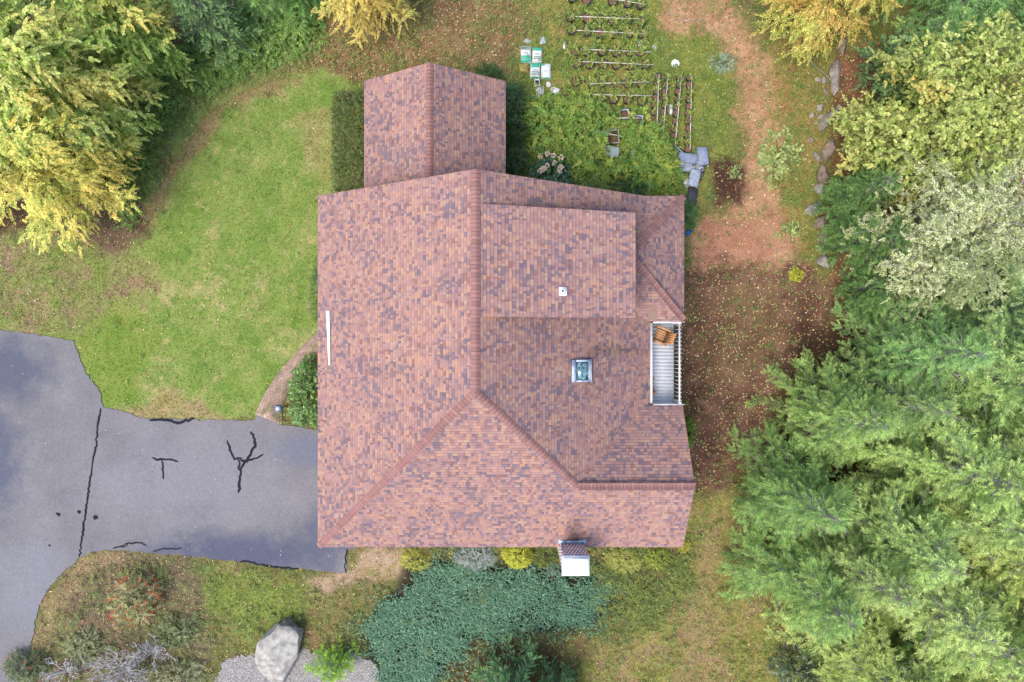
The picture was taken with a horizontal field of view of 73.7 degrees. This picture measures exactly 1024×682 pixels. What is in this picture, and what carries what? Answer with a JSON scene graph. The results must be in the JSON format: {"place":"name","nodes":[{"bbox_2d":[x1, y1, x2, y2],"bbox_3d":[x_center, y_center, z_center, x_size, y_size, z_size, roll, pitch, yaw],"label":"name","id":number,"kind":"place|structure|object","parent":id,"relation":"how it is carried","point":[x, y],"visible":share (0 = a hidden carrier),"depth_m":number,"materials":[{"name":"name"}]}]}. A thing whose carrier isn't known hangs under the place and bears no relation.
{"place":"outdoors","nodes":[
{"label":"outdoors","id":0,"kind":"place"},
{"bbox_2d":[0,330,356,681],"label":"driveway","id":1,"kind":"structure","parent":0,"point":[263,513],"depth_m":29.96,"materials":[{"name":"asphalt"}]},
{"bbox_2d":[255,332,317,424],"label":"brick path","id":2,"kind":"structure","parent":0,"point":[282,377],"depth_m":29.95,"materials":[{"name":"brick"}]},
{"bbox_2d":[214,648,382,681],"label":"gravel path","id":3,"kind":"structure","parent":0,"point":[244,669],"depth_m":29.97,"materials":[{"name":"gravel"}]},
{"bbox_2d":[255,622,303,681],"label":"boulder","id":4,"kind":"object","parent":3,"relation":"on","point":[277,649],"visible":1,"depth_m":29.33,"materials":[{"name":"stone"}]},
{"bbox_2d":[0,0,1023,681],"bbox_3d":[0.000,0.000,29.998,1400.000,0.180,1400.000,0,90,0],"label":"ground","id":5,"kind":"structure","parent":0,"point":[714,252],"depth_m":30.00,"materials":[{"name":"plant"}]},
{"bbox_2d":[0,643,54,681],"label":"barberry shrub","id":6,"kind":"object","parent":5,"relation":"on","point":[22,678],"visible":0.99,"depth_m":29.53,"materials":[{"name":"green plant"}]},
{"bbox_2d":[39,657,80,681],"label":"bare shrub","id":7,"kind":"object","parent":5,"relation":"on","point":[68,669],"visible":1,"depth_m":29.49,"materials":[{"name":"plant"}]},
{"bbox_2d":[0,86,147,257],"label":"broadleaf tree","id":8,"kind":"object","parent":5,"relation":"on","point":[48,181],"visible":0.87,"depth_m":26.06,"materials":[{"name":"yellow plant"}]},
{"bbox_2d":[0,0,168,172],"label":"broadleaf tree","id":9,"kind":"object","parent":5,"relation":"on","point":[34,55],"visible":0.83,"depth_m":24.76,"materials":[{"name":"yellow plant"}]},
{"bbox_2d":[62,625,109,665],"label":"olive shrub","id":10,"kind":"object","parent":5,"relation":"on","point":[84,640],"visible":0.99,"depth_m":29.75,"materials":[{"name":"green plant"}]},
{"bbox_2d":[23,0,196,92],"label":"broadleaf tree","id":11,"kind":"object","parent":5,"relation":"on","point":[140,28],"visible":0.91,"depth_m":26.04,"materials":[{"name":"green plant"}]},
{"bbox_2d":[78,645,148,681],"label":"bare shrub","id":12,"kind":"object","parent":5,"relation":"on","point":[135,675],"visible":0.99,"depth_m":29.07,"materials":[{"name":"plant"}]},
{"bbox_2d":[102,570,168,630],"bbox_3d":[-16.266,11.123,29.019,2.336,2.392,2.277,27,90,0],"label":"rowan shrub","id":13,"kind":"object","parent":5,"relation":"on","point":[142,608],"visible":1,"depth_m":29.13,"materials":[{"name":"green plant"}]},
{"bbox_2d":[125,633,177,673],"bbox_3d":[-15.365,13.292,29.295,2.153,1.390,1.613,0,90,0],"label":"bare shrub","id":14,"kind":"object","parent":5,"relation":"on","point":[156,649],"visible":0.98,"depth_m":29.18,"materials":[{"name":"plant"}]},
{"bbox_2d":[146,655,207,681],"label":"olive shrub","id":15,"kind":"object","parent":5,"relation":"on","point":[178,668],"visible":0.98,"depth_m":29.69,"materials":[{"name":"green plant"}]},
{"bbox_2d":[152,611,204,652],"bbox_3d":[-14.630,12.659,29.627,2.442,1.026,1.860,0,90,0],"label":"olive shrub","id":16,"kind":"object","parent":5,"relation":"on","point":[182,636],"visible":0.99,"depth_m":29.69,"materials":[{"name":"green plant"}]},
{"bbox_2d":[166,3,227,43],"bbox_3d":[-13.133,-13.941,28.458,2.557,3.179,2.798,-27,90,0],"label":"bare shrub","id":17,"kind":"object","parent":5,"relation":"on","point":[194,20],"visible":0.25,"depth_m":27.97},
{"bbox_2d":[101,10,329,232],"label":"weed bank","id":18,"kind":"structure","parent":5,"relation":"on","point":[293,27],"depth_m":29.73,"materials":[{"name":"green plant"}]},
{"bbox_2d":[171,0,269,69],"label":"spruce tree","id":19,"kind":"object","parent":5,"relation":"on","point":[222,19],"visible":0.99,"depth_m":28.08,"materials":[{"name":"green plant"}]},
{"bbox_2d":[226,0,318,42],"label":"hemlock tree","id":20,"kind":"object","parent":5,"relation":"on","point":[277,4],"visible":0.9,"depth_m":28.93,"materials":[{"name":"green plant"}]},
{"bbox_2d":[284,353,317,428],"bbox_3d":[-8.925,2.182,29.476,2.039,1.487,3.503,0,90,0],"label":"rhododendron","id":21,"kind":"object","parent":5,"relation":"on","point":[300,373],"visible":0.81,"depth_m":29.35,"materials":[{"name":"green plant"}]},
{"bbox_2d":[279,0,330,30],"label":"hemlock tree","id":22,"kind":"object","parent":5,"relation":"on","point":[303,10],"visible":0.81,"depth_m":29.13,"materials":[{"name":"green plant"}]},
{"bbox_2d":[307,255,317,325],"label":"yew shrub","id":23,"kind":"object","parent":5,"relation":"on","point":[316,272],"visible":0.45,"depth_m":29.62,"materials":[{"name":"green plant"}]},
{"bbox_2d":[304,636,359,681],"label":"dwarf conifer","id":24,"kind":"object","parent":5,"relation":"on","point":[329,674],"visible":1,"depth_m":29.19,"materials":[{"name":"green plant"}]},
{"bbox_2d":[328,87,363,192],"bbox_3d":[-6.568,-8.460,29.277,2.617,2.023,4.726,0,90,0],"label":"hedge","id":25,"kind":"object","parent":5,"relation":"on","point":[337,111],"visible":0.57,"depth_m":28.74,"materials":[{"name":"green plant"}]},
{"bbox_2d":[310,0,422,50],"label":"broadleaf tree","id":26,"kind":"object","parent":5,"relation":"on","point":[385,7],"visible":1,"depth_m":27.87,"materials":[{"name":"yellow plant"}]},
{"bbox_2d":[398,547,432,571],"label":"gold shrub","id":27,"kind":"object","parent":5,"relation":"on","point":[416,561],"visible":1,"depth_m":29.76,"materials":[{"name":"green plant"}]},
{"bbox_2d":[452,547,497,572],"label":"silver shrub","id":28,"kind":"object","parent":5,"relation":"on","point":[474,555],"visible":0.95,"depth_m":29.77,"materials":[{"name":"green plant"}]},
{"bbox_2d":[338,547,632,681],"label":"juniper groundcover","id":29,"kind":"object","parent":5,"relation":"on","point":[445,594],"visible":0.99,"depth_m":29.82,"materials":[{"name":"green plant"}]},
{"bbox_2d":[471,61,507,83],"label":"fern clump","id":30,"kind":"object","parent":5,"relation":"on","point":[494,70],"visible":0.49,"depth_m":29.71,"materials":[{"name":"green plant"}]},
{"bbox_2d":[316,62,695,575],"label":"house","id":31,"kind":"structure","parent":5,"relation":"on","point":[494,358],"depth_m":24.40,"materials":[{"name":"tile"}]},
{"bbox_2d":[653,325,676,345],"bbox_3d":[5.905,-0.187,26.650,0.716,0.900,0.672,22,90,0],"label":"deck chair","id":32,"kind":"object","parent":31,"relation":"on","point":[670,338],"visible":0.95,"depth_m":26.58,"materials":[{"name":"orange wood"}]},
{"bbox_2d":[469,632,551,681],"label":"spruce tree","id":33,"kind":"object","parent":5,"relation":"on","point":[516,677],"visible":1,"depth_m":28.90,"materials":[{"name":"green plant"}]},
{"bbox_2d":[0,0,1023,681],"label":"weeds","id":34,"kind":"object","parent":5,"relation":"on","point":[510,78],"visible":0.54,"depth_m":29.86,"materials":[{"name":"green plant"}]},
{"bbox_2d":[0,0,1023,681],"bbox_3d":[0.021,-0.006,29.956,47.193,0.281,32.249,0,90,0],"label":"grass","id":35,"kind":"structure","parent":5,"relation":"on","point":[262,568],"depth_m":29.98,"materials":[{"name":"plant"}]},
{"bbox_2d":[0,0,1023,681],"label":"fallen leaves","id":36,"kind":"object","parent":35,"relation":"on","point":[528,166],"depth_m":29.96,"materials":[{"name":"plant"}]},
{"bbox_2d":[500,547,533,569],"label":"gold shrub","id":37,"kind":"object","parent":5,"relation":"on","point":[516,563],"visible":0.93,"depth_m":29.54,"materials":[{"name":"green plant"}]},
{"bbox_2d":[506,141,529,176],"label":"dark shrub","id":38,"kind":"object","parent":5,"relation":"on","point":[513,156],"visible":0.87,"depth_m":29.45,"materials":[{"name":"green plant"}]},
{"bbox_2d":[506,78,529,123],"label":"dark shrub","id":39,"kind":"object","parent":5,"relation":"on","point":[517,98],"visible":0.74,"depth_m":29.19,"materials":[{"name":"green plant"}]},
{"bbox_2d":[506,108,530,148],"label":"dark shrub","id":40,"kind":"object","parent":5,"relation":"on","point":[511,133],"visible":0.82,"depth_m":29.39,"materials":[{"name":"green plant"}]},
{"bbox_2d":[520,46,530,62],"bbox_3d":[0.607,-12.582,29.919,0.467,0.163,0.747,0,90,0],"label":"soil bag","id":41,"kind":"object","parent":5,"relation":"on","point":[524,57],"visible":1,"depth_m":29.87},
{"bbox_2d":[530,63,539,77],"bbox_3d":[1.015,-11.853,29.919,0.444,0.163,0.689,2,90,0],"label":"soil bag","id":42,"kind":"object","parent":5,"relation":"on","point":[535,69],"visible":1,"depth_m":29.87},
{"bbox_2d":[532,47,542,62],"bbox_3d":[1.109,-12.547,29.916,0.444,0.167,0.677,3,90,0],"label":"soil bag","id":43,"kind":"object","parent":5,"relation":"on","point":[536,52],"visible":1,"depth_m":29.87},
{"bbox_2d":[530,547,558,568],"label":"green shrub","id":44,"kind":"object","parent":5,"relation":"on","point":[545,563],"visible":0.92,"depth_m":29.74,"materials":[{"name":"green plant"}]},
{"bbox_2d":[541,63,550,79],"bbox_3d":[1.494,-11.835,29.919,0.444,0.161,0.700,0,90,0],"label":"soil bag","id":45,"kind":"object","parent":5,"relation":"on","point":[545,72],"visible":1,"depth_m":29.87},
{"bbox_2d":[527,151,576,183],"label":"hydrangea","id":46,"kind":"object","parent":5,"relation":"on","point":[559,169],"visible":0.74,"depth_m":29.30,"materials":[{"name":"green plant"}]},
{"bbox_2d":[531,655,580,681],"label":"spruce tree","id":47,"kind":"object","parent":5,"relation":"on","point":[563,676],"visible":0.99,"depth_m":29.36,"materials":[{"name":"green plant"}]},
{"bbox_2d":[574,167,613,189],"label":"fern clump","id":48,"kind":"object","parent":5,"relation":"on","point":[595,179],"visible":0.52,"depth_m":29.39,"materials":[{"name":"green plant"}]},
{"bbox_2d":[511,88,687,195],"bbox_3d":[3.787,-8.600,29.406,7.830,1.553,5.007,0,90,0],"label":"weed thicket","id":49,"kind":"object","parent":5,"relation":"on","point":[645,144],"visible":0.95,"depth_m":29.07,"materials":[{"name":"green plant"}]},
{"bbox_2d":[552,0,663,109],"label":"garden weeds","id":50,"kind":"object","parent":5,"relation":"on","point":[642,14],"visible":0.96,"depth_m":29.73,"materials":[{"name":"green plant"}]},
{"bbox_2d":[603,145,619,158],"bbox_3d":[4.302,-8.191,29.666,0.667,0.468,0.460,9,90,0],"label":"storage box","id":51,"kind":"object","parent":5,"relation":"on","point":[614,151],"visible":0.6,"depth_m":29.45,"materials":[{"name":"white plastic"}]},
{"bbox_2d":[607,129,619,144],"bbox_3d":[4.401,-8.895,29.823,0.540,0.354,0.638,-3,90,0],"label":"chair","id":52,"kind":"object","parent":5,"relation":"on","point":[612,139],"visible":0.48,"depth_m":29.75,"materials":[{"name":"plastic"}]},
{"bbox_2d":[602,547,644,576],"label":"gold shrub","id":53,"kind":"object","parent":5,"relation":"on","point":[632,559],"visible":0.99,"depth_m":29.72,"materials":[{"name":"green plant"}]},
{"bbox_2d":[609,172,648,195],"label":"dark shrub","id":54,"kind":"object","parent":5,"relation":"on","point":[636,190],"visible":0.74,"depth_m":29.56,"materials":[{"name":"green plant"}]},
{"bbox_2d":[581,548,696,643],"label":"border weeds","id":55,"kind":"object","parent":5,"relation":"on","point":[637,622],"visible":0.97,"depth_m":29.82,"materials":[{"name":"green plant"}]},
{"bbox_2d":[643,547,671,571],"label":"green shrub","id":56,"kind":"object","parent":5,"relation":"on","point":[657,560],"visible":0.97,"depth_m":29.74,"materials":[{"name":"green plant"}]},
{"bbox_2d":[677,532,692,555],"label":"gold shrub","id":57,"kind":"object","parent":5,"relation":"on","point":[683,549],"visible":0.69,"depth_m":29.80,"materials":[{"name":"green plant"}]},
{"bbox_2d":[678,152,697,164],"bbox_3d":[7.636,-7.937,29.801,0.856,0.398,0.440,7,90,0],"label":"storage box","id":58,"kind":"object","parent":5,"relation":"on","point":[689,158],"visible":0.81,"depth_m":29.62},
{"bbox_2d":[683,194,699,231],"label":"fern clump","id":59,"kind":"object","parent":5,"relation":"on","point":[693,211],"visible":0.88,"depth_m":29.71,"materials":[{"name":"green plant"}]},
{"bbox_2d":[685,414,697,448],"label":"green shrub","id":60,"kind":"object","parent":5,"relation":"on","point":[689,425],"visible":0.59,"depth_m":29.76,"materials":[{"name":"green plant"}]},
{"bbox_2d":[686,187,697,204],"bbox_3d":[7.856,-6.299,29.866,0.442,0.268,0.744,9,90,0],"label":"storage box","id":61,"kind":"object","parent":5,"relation":"on","point":[693,192],"visible":0.89,"depth_m":29.75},
{"bbox_2d":[686,168,700,187],"bbox_3d":[7.922,-7.088,29.816,0.463,0.368,0.764,13,90,0],"label":"storage box","id":62,"kind":"object","parent":5,"relation":"on","point":[693,177],"visible":1,"depth_m":29.65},
{"bbox_2d":[695,147,708,165],"bbox_3d":[8.293,-8.038,29.816,0.463,0.368,0.788,-6,90,0],"label":"storage box","id":63,"kind":"object","parent":5,"relation":"on","point":[702,153],"visible":1,"depth_m":29.65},
{"bbox_2d":[708,51,737,75],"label":"silver plant","id":64,"kind":"object","parent":5,"relation":"on","point":[725,63],"visible":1,"depth_m":29.83,"materials":[{"name":"green plant"}]},
{"bbox_2d":[727,165,741,179],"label":"squash plant","id":65,"kind":"object","parent":5,"relation":"on","point":[733,173],"visible":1,"depth_m":29.96,"materials":[{"name":"green plant"}]},
{"bbox_2d":[756,125,806,189],"bbox_3d":[11.832,-8.078,29.899,2.278,0.696,2.913,0,90,0],"label":"squash plant","id":66,"kind":"object","parent":5,"relation":"on","point":[768,160],"visible":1,"depth_m":29.88,"materials":[{"name":"green plant"}]},
{"bbox_2d":[773,220,805,241],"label":"squash plant","id":67,"kind":"object","parent":5,"relation":"on","point":[788,229],"visible":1,"depth_m":29.94,"materials":[{"name":"green plant"}]},
{"bbox_2d":[715,525,867,648],"bbox_3d":[11.530,9.611,26.583,5.905,7.219,4.594,-7,90,0],"label":"cedar tree","id":68,"kind":"object","parent":5,"relation":"on","point":[821,603],"visible":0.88,"depth_m":26.43,"materials":[{"name":"green plant"}]},
{"bbox_2d":[764,640,820,681],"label":"dark shrub","id":69,"kind":"object","parent":5,"relation":"on","point":[807,660],"visible":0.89,"depth_m":29.26,"materials":[{"name":"green plant"}]},
{"bbox_2d":[726,418,859,554],"bbox_3d":[11.061,6.093,26.637,4.502,7.075,5.787,-11,90,0],"label":"cedar tree","id":70,"kind":"object","parent":5,"relation":"on","point":[791,501],"visible":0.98,"depth_m":26.61,"materials":[{"name":"green plant"}]},
{"bbox_2d":[788,267,804,281],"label":"lime plant","id":71,"kind":"object","parent":5,"relation":"on","point":[797,275],"visible":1,"depth_m":29.84,"materials":[{"name":"yellow plant"}]},
{"bbox_2d":[804,201,822,215],"bbox_3d":[13.245,-5.818,29.843,0.916,0.496,0.488,-37,90,0],"label":"wall stone","id":72,"kind":"object","parent":5,"relation":"on","point":[810,207],"visible":0.48,"depth_m":29.78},
{"bbox_2d":[813,215,826,228],"bbox_3d":[13.473,-5.206,29.871,0.614,0.434,0.520,-27,90,0],"label":"wall stone","id":73,"kind":"object","parent":5,"relation":"on","point":[819,223],"visible":0.88,"depth_m":29.75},
{"bbox_2d":[745,346,899,472],"bbox_3d":[12.645,2.967,26.649,4.407,6.926,5.357,-28,90,0],"label":"cedar tree","id":74,"kind":"object","parent":5,"relation":"on","point":[827,425],"visible":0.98,"depth_m":26.64,"materials":[{"name":"green plant"}]},
{"bbox_2d":[816,253,828,267],"bbox_3d":[13.609,-3.525,29.906,0.586,0.496,0.703,0,90,0],"label":"wall stone","id":75,"kind":"object","parent":5,"relation":"on","point":[821,260],"visible":0.97,"depth_m":29.72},
{"bbox_2d":[816,163,830,183],"bbox_3d":[13.609,-7.330,29.878,0.633,0.496,0.937,-10,90,0],"label":"wall stone","id":76,"kind":"object","parent":5,"relation":"on","point":[823,175],"visible":0.97,"depth_m":29.73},
{"bbox_2d":[751,0,901,65],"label":"broadleaf tree","id":77,"kind":"object","parent":5,"relation":"on","point":[809,18],"visible":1,"depth_m":27.25,"materials":[{"name":"yellow plant"}]},
{"bbox_2d":[820,137,835,162],"bbox_3d":[13.799,-8.345,29.902,0.559,0.496,1.102,-6,90,0],"label":"wall stone","id":78,"kind":"object","parent":5,"relation":"on","point":[828,151],"visible":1,"depth_m":29.74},
{"bbox_2d":[819,104,841,131],"bbox_3d":[13.880,-9.763,29.858,1.440,0.558,0.377,-45,90,0],"label":"wall stone","id":79,"kind":"object","parent":5,"relation":"on","point":[824,124],"visible":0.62,"depth_m":29.76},
{"bbox_2d":[829,58,840,95],"bbox_3d":[14.079,-11.525,29.808,0.470,0.620,1.661,6,90,0],"label":"wall stone","id":80,"kind":"object","parent":5,"relation":"on","point":[835,71],"visible":0.98,"depth_m":29.67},
{"bbox_2d":[787,647,890,681],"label":"cedar tree","id":81,"kind":"object","parent":5,"relation":"on","point":[814,670],"visible":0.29,"depth_m":28.46,"materials":[{"name":"green plant"}]},
{"bbox_2d":[837,37,846,55],"bbox_3d":[14.480,-12.892,29.914,0.422,0.434,0.938,-5,90,0],"label":"wall stone","id":82,"kind":"object","parent":5,"relation":"on","point":[842,48],"visible":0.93,"depth_m":29.77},
{"bbox_2d":[767,477,930,619],"bbox_3d":[12.979,8.640,26.248,4.926,7.741,5.987,1,90,0],"label":"cedar tree","id":83,"kind":"object","parent":5,"relation":"on","point":[868,586],"visible":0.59,"depth_m":24.78,"materials":[{"name":"green plant"}]},
{"bbox_2d":[759,595,944,681],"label":"cedar tree","id":84,"kind":"object","parent":5,"relation":"on","point":[872,648],"visible":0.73,"depth_m":26.34,"materials":[{"name":"green plant"}]},
{"bbox_2d":[809,161,908,232],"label":"juniper tree","id":85,"kind":"object","parent":5,"relation":"on","point":[871,183],"visible":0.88,"depth_m":27.28,"materials":[{"name":"green plant"}]},
{"bbox_2d":[816,204,912,276],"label":"juniper tree","id":86,"kind":"object","parent":5,"relation":"on","point":[883,247],"visible":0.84,"depth_m":27.32,"materials":[{"name":"green plant"}]},
{"bbox_2d":[831,255,911,325],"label":"juniper tree","id":87,"kind":"object","parent":5,"relation":"on","point":[872,289],"visible":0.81,"depth_m":28.04,"materials":[{"name":"green plant"}]},
{"bbox_2d":[799,627,956,681],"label":"cedar tree","id":88,"kind":"object","parent":5,"relation":"on","point":[839,680],"visible":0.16,"depth_m":27.57,"materials":[{"name":"green plant"}]},
{"bbox_2d":[786,459,971,609],"bbox_3d":[14.437,7.344,26.023,6.302,8.148,5.185,-3,90,0],"label":"cedar tree","id":89,"kind":"object","parent":5,"relation":"on","point":[941,563],"visible":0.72,"depth_m":24.72,"materials":[{"name":"green plant"}]},
{"bbox_2d":[806,332,965,461],"bbox_3d":[14.972,2.450,26.769,4.247,6.858,5.568,-18,90,0],"label":"cedar tree","id":90,"kind":"object","parent":5,"relation":"on","point":[905,410],"visible":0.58,"depth_m":25.70,"materials":[{"name":"green plant"}]},
{"bbox_2d":[799,521,1011,680],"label":"cedar tree","id":91,"kind":"object","parent":5,"relation":"on","point":[949,603],"visible":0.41,"depth_m":23.49,"materials":[{"name":"green plant"}]},
{"bbox_2d":[852,18,958,110],"bbox_3d":[15.925,-10.982,27.926,3.344,4.181,3.490,0,90,0],"label":"broadleaf tree","id":92,"kind":"object","parent":5,"relation":"on","point":[887,91],"visible":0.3,"depth_m":27.88,"materials":[{"name":"green plant"}]},
{"bbox_2d":[832,292,999,410],"bbox_3d":[15.936,0.468,26.545,4.594,7.219,5.905,-23,90,0],"label":"cedar tree","id":93,"kind":"object","parent":5,"relation":"on","point":[922,355],"visible":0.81,"depth_m":25.99,"materials":[{"name":"green plant"}]},
{"bbox_2d":[826,6,1023,218],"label":"broadleaf tree","id":94,"kind":"object","parent":5,"relation":"on","point":[935,117],"visible":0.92,"depth_m":24.18,"materials":[{"name":"green plant"}]},
{"bbox_2d":[831,538,1023,681],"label":"cedar tree","id":95,"kind":"object","parent":5,"relation":"on","point":[983,662],"visible":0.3,"depth_m":23.80,"materials":[{"name":"green plant"}]},
{"bbox_2d":[833,405,1023,530],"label":"cedar tree","id":96,"kind":"object","parent":5,"relation":"on","point":[980,475],"visible":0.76,"depth_m":24.80,"materials":[{"name":"green plant"}]},
{"bbox_2d":[838,127,1023,325],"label":"broadleaf tree","id":97,"kind":"object","parent":5,"relation":"on","point":[942,231],"visible":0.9,"depth_m":24.71,"materials":[{"name":"grey plant"}]},
{"bbox_2d":[859,601,1020,681],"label":"cedar tree","id":98,"kind":"object","parent":5,"relation":"on","point":[914,651],"visible":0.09,"depth_m":27.19,"materials":[{"name":"green plant"}]},
{"bbox_2d":[866,423,1023,564],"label":"cedar tree","id":99,"kind":"object","parent":5,"relation":"on","point":[970,534],"visible":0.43,"depth_m":24.38,"materials":[{"name":"green plant"}]},
{"bbox_2d":[884,305,1023,436],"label":"cedar tree","id":100,"kind":"object","parent":5,"relation":"on","point":[972,396],"visible":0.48,"depth_m":25.27,"materials":[{"name":"green plant"}]},
{"bbox_2d":[891,0,1019,60],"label":"hemlock tree","id":101,"kind":"object","parent":5,"relation":"on","point":[954,14],"visible":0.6,"depth_m":27.64,"materials":[{"name":"green plant"}]},
{"bbox_2d":[889,477,1023,612],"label":"cedar tree","id":102,"kind":"object","parent":5,"relation":"on","point":[980,566],"visible":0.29,"depth_m":24.45,"materials":[{"name":"green plant"}]},
{"bbox_2d":[890,395,1023,513],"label":"cedar tree","id":103,"kind":"object","parent":5,"relation":"on","point":[1016,449],"visible":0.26,"depth_m":26.17,"materials":[{"name":"green plant"}]},
{"bbox_2d":[892,542,1023,681],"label":"cedar tree","id":104,"kind":"object","parent":5,"relation":"on","point":[1019,624],"visible":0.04,"depth_m":25.65,"materials":[{"name":"green plant"}]},
{"bbox_2d":[906,505,1023,681],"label":"cedar tree","id":105,"kind":"object","parent":5,"relation":"on","point":[1015,611],"visible":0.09,"depth_m":24.57,"materials":[{"name":"green plant"}]},
{"bbox_2d":[906,0,1023,47],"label":"hemlock tree","id":106,"kind":"object","parent":5,"relation":"on","point":[1015,9],"visible":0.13,"depth_m":28.24,"materials":[{"name":"green plant"}]},
{"bbox_2d":[911,257,1023,416],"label":"cedar tree","id":107,"kind":"object","parent":5,"relation":"on","point":[1015,316],"visible":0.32,"depth_m":27.23,"materials":[{"name":"green plant"}]},
{"bbox_2d":[943,0,1023,97],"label":"hemlock tree","id":108,"kind":"object","parent":5,"relation":"on","point":[1021,15],"visible":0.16,"depth_m":27.20,"materials":[{"name":"green plant"}]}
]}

